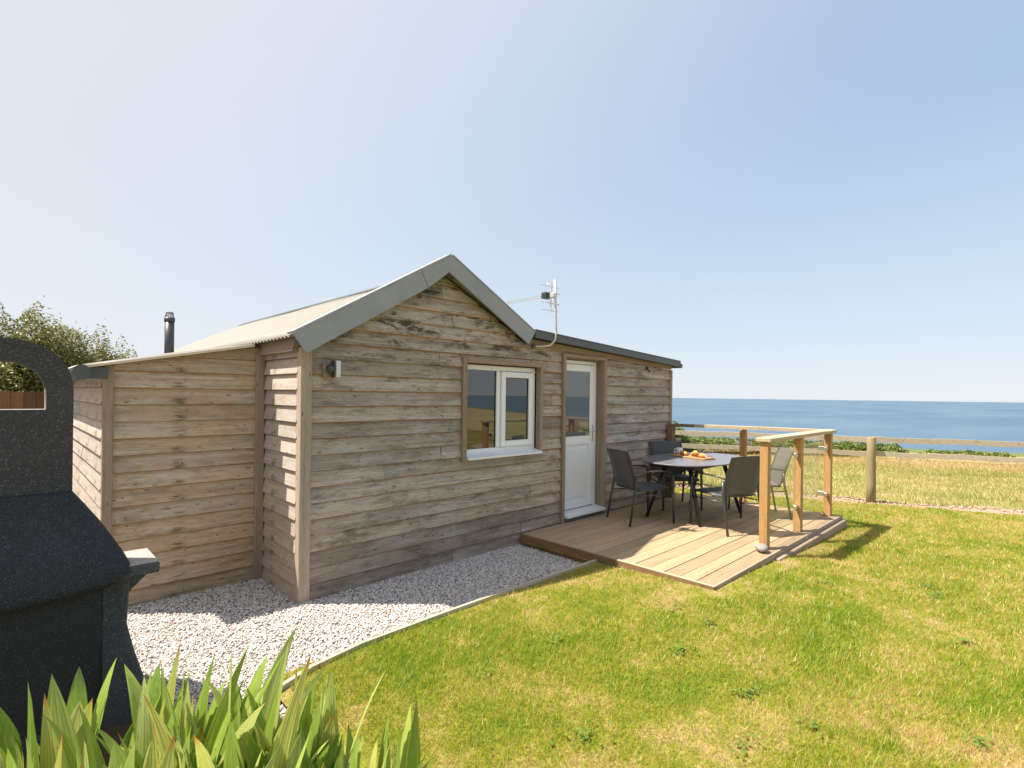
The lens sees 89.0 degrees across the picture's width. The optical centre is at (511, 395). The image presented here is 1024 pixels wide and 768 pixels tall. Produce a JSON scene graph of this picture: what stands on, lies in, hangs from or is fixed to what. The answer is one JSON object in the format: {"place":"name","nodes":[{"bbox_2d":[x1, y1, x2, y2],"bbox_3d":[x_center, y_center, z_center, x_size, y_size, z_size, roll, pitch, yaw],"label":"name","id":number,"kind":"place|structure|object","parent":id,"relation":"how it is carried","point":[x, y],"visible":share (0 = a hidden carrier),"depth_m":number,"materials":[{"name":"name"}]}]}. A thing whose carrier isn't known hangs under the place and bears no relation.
{"place":"outdoors","nodes":[
{"label":"outdoors","id":0,"kind":"place"},
{"bbox_2d":[127,544,581,743],"bbox_3d":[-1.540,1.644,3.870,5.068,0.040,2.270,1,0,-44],"label":"gravel","id":1,"kind":"structure","parent":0,"point":[294,608],"depth_m":3.88,"materials":[{"name":"white gravel"}]},
{"bbox_2d":[0,391,43,408],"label":"board fence","id":2,"kind":"object","parent":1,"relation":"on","point":[17,400],"visible":0.09,"depth_m":6.80,"materials":[{"name":"brown wood"}]},
{"bbox_2d":[0,337,159,754],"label":"garden barbecue","id":3,"kind":"object","parent":1,"relation":"on","point":[72,574],"visible":0.98,"depth_m":2.47,"materials":[{"name":"grey paint"}]},
{"bbox_2d":[23,719,282,767],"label":"flower bed","id":4,"kind":"object","parent":1,"relation":"on","point":[121,728],"visible":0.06,"depth_m":2.48,"materials":[{"name":"green plant"}]},
{"bbox_2d":[0,658,116,767],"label":"sword leaf plant","id":5,"kind":"object","parent":4,"relation":"on","point":[10,739],"visible":0.59,"depth_m":2.04,"materials":[{"name":"green plant"}]},
{"bbox_2d":[27,735,122,767],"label":"sword leaf plant","id":6,"kind":"object","parent":4,"relation":"on","point":[57,764],"visible":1,"depth_m":1.52,"materials":[{"name":"green plant"}]},
{"bbox_2d":[6,641,190,767],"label":"sword leaf plant","id":7,"kind":"object","parent":4,"relation":"on","point":[55,710],"visible":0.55,"depth_m":1.63,"materials":[{"name":"green plant"}]},
{"bbox_2d":[42,647,285,767],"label":"sword leaf plant","id":8,"kind":"object","parent":4,"relation":"on","point":[213,722],"visible":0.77,"depth_m":1.64,"materials":[{"name":"green plant"}]},
{"bbox_2d":[108,722,281,767],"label":"sword leaf plant","id":9,"kind":"object","parent":4,"relation":"on","point":[167,760],"visible":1,"depth_m":1.43,"materials":[{"name":"green plant"}]},
{"bbox_2d":[141,626,328,767],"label":"sword leaf plant","id":10,"kind":"object","parent":4,"relation":"on","point":[284,733],"visible":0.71,"depth_m":1.58,"materials":[{"name":"green plant"}]},
{"bbox_2d":[187,662,385,767],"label":"sword leaf plant","id":11,"kind":"object","parent":4,"relation":"on","point":[322,724],"visible":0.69,"depth_m":1.74,"materials":[{"name":"green plant"}]},
{"bbox_2d":[262,731,323,767],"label":"sword leaf plant","id":12,"kind":"object","parent":4,"relation":"on","point":[298,764],"visible":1,"depth_m":1.43,"materials":[{"name":"green plant"}]},
{"bbox_2d":[255,721,389,767],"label":"sword leaf plant","id":13,"kind":"object","parent":4,"relation":"on","point":[355,758],"visible":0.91,"depth_m":1.55,"materials":[{"name":"green plant"}]},
{"bbox_2d":[307,700,429,767],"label":"sword leaf plant","id":14,"kind":"object","parent":4,"relation":"on","point":[408,753],"visible":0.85,"depth_m":1.80,"materials":[{"name":"green plant"}]},
{"bbox_2d":[68,254,682,606],"bbox_3d":[-2.099,0.142,7.815,7.240,3.023,6.201,1,0,-44],"label":"timber cabin","id":15,"kind":"object","parent":1,"relation":"on","point":[450,414],"visible":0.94,"depth_m":4.62,"materials":[{"name":"wood"}]},
{"bbox_2d":[322,360,340,377],"bbox_3d":[-1.457,-0.213,4.217,0.115,0.140,0.124,1,0,-44],"label":"wall lamp","id":16,"kind":"object","parent":15,"relation":"attached to","point":[332,369],"visible":1,"depth_m":4.20,"materials":[{"name":"black metal"}]},
{"bbox_2d":[460,357,543,461],"bbox_3d":[-0.102,0.144,5.669,1.190,1.050,0.180,1,0,-44],"label":"window","id":17,"kind":"structure","parent":15,"relation":"in","point":[497,407],"depth_m":5.66,"materials":[{"name":"white plastic"}]},
{"bbox_2d":[505,280,559,348],"bbox_3d":[0.155,-0.933,6.275,0.385,0.791,0.933,1,0,-44],"label":"tv aerial","id":18,"kind":"object","parent":15,"relation":"attached to","point":[546,295],"visible":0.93,"depth_m":6.00,"materials":[{"name":"metal"}]},
{"bbox_2d":[559,353,606,522],"bbox_3d":[0.878,0.521,6.668,0.895,2.060,0.250,1,0,-44],"label":"door","id":19,"kind":"structure","parent":15,"relation":"in","point":[583,429],"depth_m":6.75,"materials":[{"name":"white plastic"}]},
{"bbox_2d":[280,559,596,702],"bbox_3d":[-0.279,1.639,3.968,0.161,0.115,3.105,1,0,42],"label":"gravel edging","id":20,"kind":"object","parent":1,"relation":"on","point":[287,682],"visible":0.33,"depth_m":3.72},
{"bbox_2d":[0,0,1023,402],"label":"sky","id":21,"kind":"structure","parent":0,"point":[768,199],"materials":[{"name":"blue"}]},
{"bbox_2d":[264,487,1023,767],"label":"lawn","id":22,"kind":"structure","parent":0,"point":[366,747],"depth_m":3.01,"materials":[{"name":"green plant"}]},
{"bbox_2d":[464,555,1005,756],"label":"lawn weeds","id":23,"kind":"object","parent":22,"relation":"on","point":[979,738],"visible":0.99,"depth_m":2.78,"materials":[{"name":"green plant"}]},
{"bbox_2d":[672,398,1023,452],"bbox_3d":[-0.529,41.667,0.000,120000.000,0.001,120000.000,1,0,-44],"label":"sea","id":24,"kind":"structure","parent":0,"point":[993,421],"depth_m":1175.87,"materials":[{"name":"liquid"}]},
{"bbox_2d":[675,449,1023,514],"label":"ground","id":25,"kind":"structure","parent":0,"point":[973,509],"depth_m":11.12,"materials":[{"name":"plant"}]},
{"bbox_2d":[0,296,79,408],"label":"tall shrub","id":26,"kind":"object","parent":25,"relation":"on","point":[6,368],"visible":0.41,"depth_m":7.78,"materials":[{"name":"green plant"}]},
{"bbox_2d":[0,304,138,406],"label":"tall shrub","id":27,"kind":"object","parent":25,"relation":"on","point":[88,356],"visible":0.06,"depth_m":8.68,"materials":[{"name":"green plant"}]},
{"bbox_2d":[521,492,846,589],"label":"timber deck","id":28,"kind":"structure","parent":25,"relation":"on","point":[708,554],"depth_m":5.71,"materials":[{"name":"brown wood"}]},
{"bbox_2d":[606,448,674,526],"bbox_3d":[1.589,1.115,6.519,0.670,0.894,0.578,1,0,-19],"label":"patio chair","id":29,"kind":"object","parent":28,"relation":"on","point":[624,476],"visible":1,"depth_m":6.39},
{"bbox_2d":[649,441,702,510],"bbox_3d":[2.301,1.124,7.431,0.578,0.894,0.670,1,0,-5],"label":"patio chair","id":30,"kind":"object","parent":28,"relation":"on","point":[659,447],"visible":0.53,"depth_m":7.62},
{"bbox_2d":[641,452,741,526],"bbox_3d":[2.419,1.203,6.890,1.745,0.748,1.103,1,0,-44],"label":"patio table","id":31,"kind":"object","parent":28,"relation":"on","point":[665,461],"visible":0.76,"depth_m":6.59,"materials":[{"name":"grey metal"}]},
{"bbox_2d":[674,447,682,453],"bbox_3d":[2.361,0.782,7.373,0.101,0.091,0.104,1,0,-44],"label":"mug","id":32,"kind":"object","parent":31,"relation":"on","point":[679,449],"visible":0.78,"depth_m":7.34,"materials":[{"name":"white ceramic"}]},
{"bbox_2d":[670,452,715,459],"bbox_3d":[2.411,0.803,6.961,0.240,0.050,0.560,1,0,-30],"label":"serving board","id":33,"kind":"object","parent":31,"relation":"on","point":[695,457],"visible":0.84,"depth_m":6.84,"materials":[{"name":"brown wood"}]},
{"bbox_2d":[696,453,705,457],"bbox_3d":[2.479,0.783,6.804,0.139,0.066,0.066,1,0,42],"label":"croissant","id":34,"kind":"object","parent":33,"relation":"on","point":[701,455],"visible":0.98,"depth_m":6.79,"materials":[{"name":"orange food"}]},
{"bbox_2d":[689,456,759,536],"bbox_3d":[2.553,1.127,6.161,0.578,0.894,0.670,1,0,-20],"label":"patio chair","id":35,"kind":"object","parent":28,"relation":"on","point":[742,477],"visible":0.91,"depth_m":5.95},
{"bbox_2d":[666,423,836,548],"bbox_3d":[2.703,1.003,6.878,2.395,1.137,2.180,1,0,-44],"label":"wooden railing","id":36,"kind":"object","parent":28,"relation":"on","point":[800,435],"visible":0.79,"depth_m":6.07,"materials":[{"name":"wood"}]},
{"bbox_2d":[728,446,793,519],"bbox_3d":[3.306,1.137,6.933,0.670,0.894,0.578,1,0,8],"label":"patio chair","id":37,"kind":"object","parent":28,"relation":"on","point":[781,461],"visible":0.48,"depth_m":6.80,"materials":[{"name":"grey fabric"}]},
{"bbox_2d":[755,543,767,551],"bbox_3d":[2.510,1.530,5.240,0.124,0.080,0.170,1,0,28],"label":"beach stone","id":38,"kind":"object","parent":28,"relation":"on","point":[761,547],"visible":1,"depth_m":5.19,"materials":[{"name":"white stone"}]},
{"bbox_2d":[672,421,703,485],"bbox_3d":[3.207,1.155,10.177,1.080,1.336,0.786,1,0,15],"label":"dark shrub","id":39,"kind":"object","parent":25,"relation":"on","point":[685,439],"visible":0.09,"depth_m":10.02,"materials":[{"name":"green plant"}]},
{"bbox_2d":[684,436,855,454],"bbox_3d":[8.164,1.803,18.365,7.614,0.865,1.952,1,0,0],"label":"field hedge","id":40,"kind":"object","parent":25,"relation":"on","point":[730,441],"visible":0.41,"depth_m":17.96,"materials":[{"name":"green plant"}]},
{"bbox_2d":[675,430,1023,502],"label":"field fence","id":41,"kind":"object","parent":25,"relation":"on","point":[871,453],"visible":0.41,"depth_m":8.70,"materials":[{"name":"brown wood"}]},
{"bbox_2d":[675,484,1023,514],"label":"gravel strip","id":42,"kind":"object","parent":25,"relation":"on","point":[913,504],"visible":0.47,"depth_m":8.65,"materials":[{"name":"beige gravel"}]},
{"bbox_2d":[833,440,908,452],"bbox_3d":[13.040,2.003,19.136,2.914,0.799,1.320,1,0,6],"label":"field hedge","id":43,"kind":"object","parent":25,"relation":"on","point":[896,447],"visible":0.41,"depth_m":18.83,"materials":[{"name":"green plant"}]},
{"bbox_2d":[918,448,1018,457],"bbox_3d":[17.099,2.353,19.654,3.224,0.703,1.409,1,0,16],"label":"field hedge","id":44,"kind":"object","parent":25,"relation":"on","point":[995,453],"visible":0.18,"depth_m":19.48,"materials":[{"name":"green plant"}]}
]}

